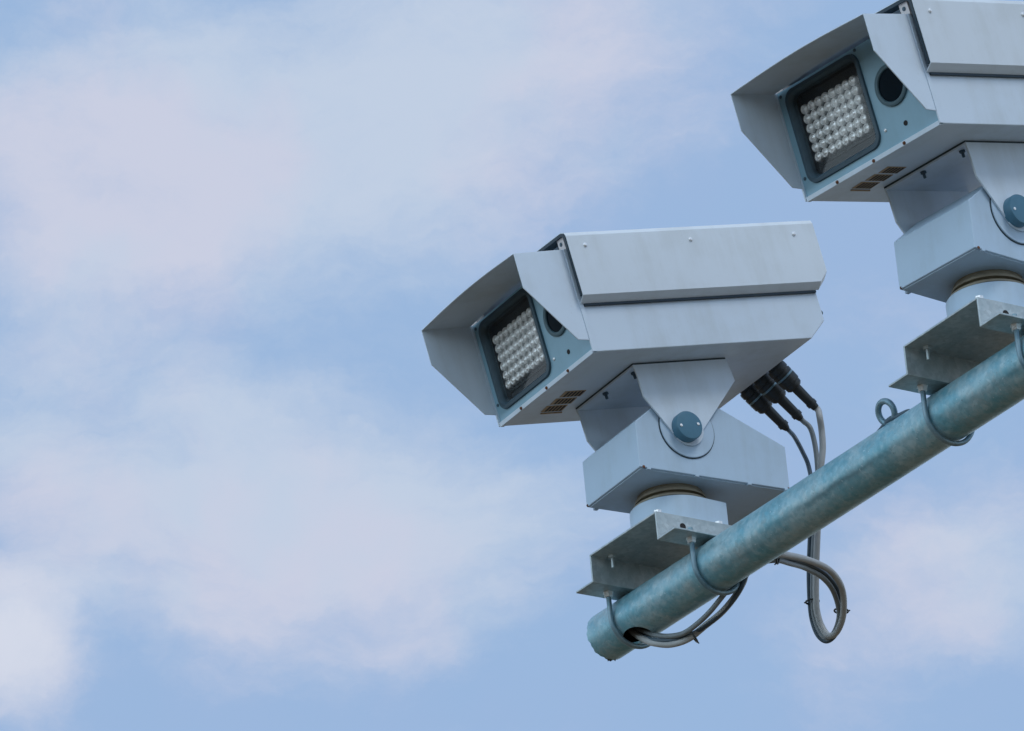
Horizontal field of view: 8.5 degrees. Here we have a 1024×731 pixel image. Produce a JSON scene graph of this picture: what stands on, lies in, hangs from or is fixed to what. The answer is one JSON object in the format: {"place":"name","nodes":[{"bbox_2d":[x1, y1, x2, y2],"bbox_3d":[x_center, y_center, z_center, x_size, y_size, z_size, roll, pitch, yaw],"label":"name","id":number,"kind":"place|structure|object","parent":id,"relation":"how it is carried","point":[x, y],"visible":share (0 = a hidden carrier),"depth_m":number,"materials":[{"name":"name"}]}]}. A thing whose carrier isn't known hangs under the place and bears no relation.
{"place":"outdoors","nodes":[
{"label":"outdoors","id":0,"kind":"place"},
{"bbox_2d":[0,0,1023,730],"label":"sky","id":1,"kind":"structure","parent":0,"point":[242,488],"materials":[{"name":"blue"}]},
{"bbox_2d":[576,509,740,648],"bbox_3d":[0.287,0.381,12.216,0.205,0.161,0.310,11,-29,-32],"label":"mounting bracket","id":2,"kind":"object","parent":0,"point":[647,548],"visible":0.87,"depth_m":12.26,"materials":[{"name":"metal"}]},
{"bbox_2d":[421,221,826,526],"bbox_3d":[0.213,0.032,12.339,0.654,0.596,0.378,9,-28,-29],"label":"traffic camera","id":3,"kind":"object","parent":2,"relation":"on","point":[643,356],"visible":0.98,"depth_m":12.28,"materials":[{"name":"painted metal"},{"name":"glass"}]},
{"bbox_2d":[631,372,839,639],"bbox_3d":[0.439,0.232,12.360,0.398,0.565,0.314,7,-27,-25],"label":"camera cable","id":4,"kind":"object","parent":3,"relation":"attached to","point":[767,386],"visible":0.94,"depth_m":12.49,"materials":[{"name":"black rubber"}]},
{"bbox_2d":[628,361,846,647],"bbox_3d":[0.438,0.231,12.348,0.408,0.573,0.329,5,-27,-23],"label":"camera cable","id":5,"kind":"object","parent":3,"relation":"attached to","point":[783,375],"visible":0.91,"depth_m":12.47,"materials":[{"name":"black rubber"}]},
{"bbox_2d":[636,383,839,643],"bbox_3d":[0.446,0.231,12.360,0.405,0.565,0.335,7,-28,-26],"label":"camera cable","id":6,"kind":"object","parent":3,"relation":"attached to","point":[755,399],"visible":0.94,"depth_m":12.52,"materials":[{"name":"black rubber"}]},
{"bbox_2d":[690,632,698,643],"bbox_3d":[0.322,0.480,12.189,0.018,0.029,0.029,-6,-25,0],"label":"cable tie","id":7,"kind":"object","parent":6,"relation":"attached to","point":[695,639],"visible":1,"depth_m":12.18,"materials":[{"name":"black plastic"}]},
{"bbox_2d":[587,335,1023,661],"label":"support pipe","id":8,"kind":"object","parent":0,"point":[894,447],"visible":0.99,"depth_m":11.83,"materials":[{"name":"metal"}]},
{"bbox_2d":[888,295,1023,445],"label":"mounting bracket","id":9,"kind":"object","parent":8,"relation":"attached to","point":[970,335],"visible":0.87,"depth_m":11.57,"materials":[{"name":"metal"}]},
{"bbox_2d":[730,0,1023,316],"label":"traffic camera","id":10,"kind":"object","parent":9,"relation":"on","point":[911,112],"visible":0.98,"depth_m":11.53,"materials":[{"name":"painted metal"},{"name":"glass"}]}
]}

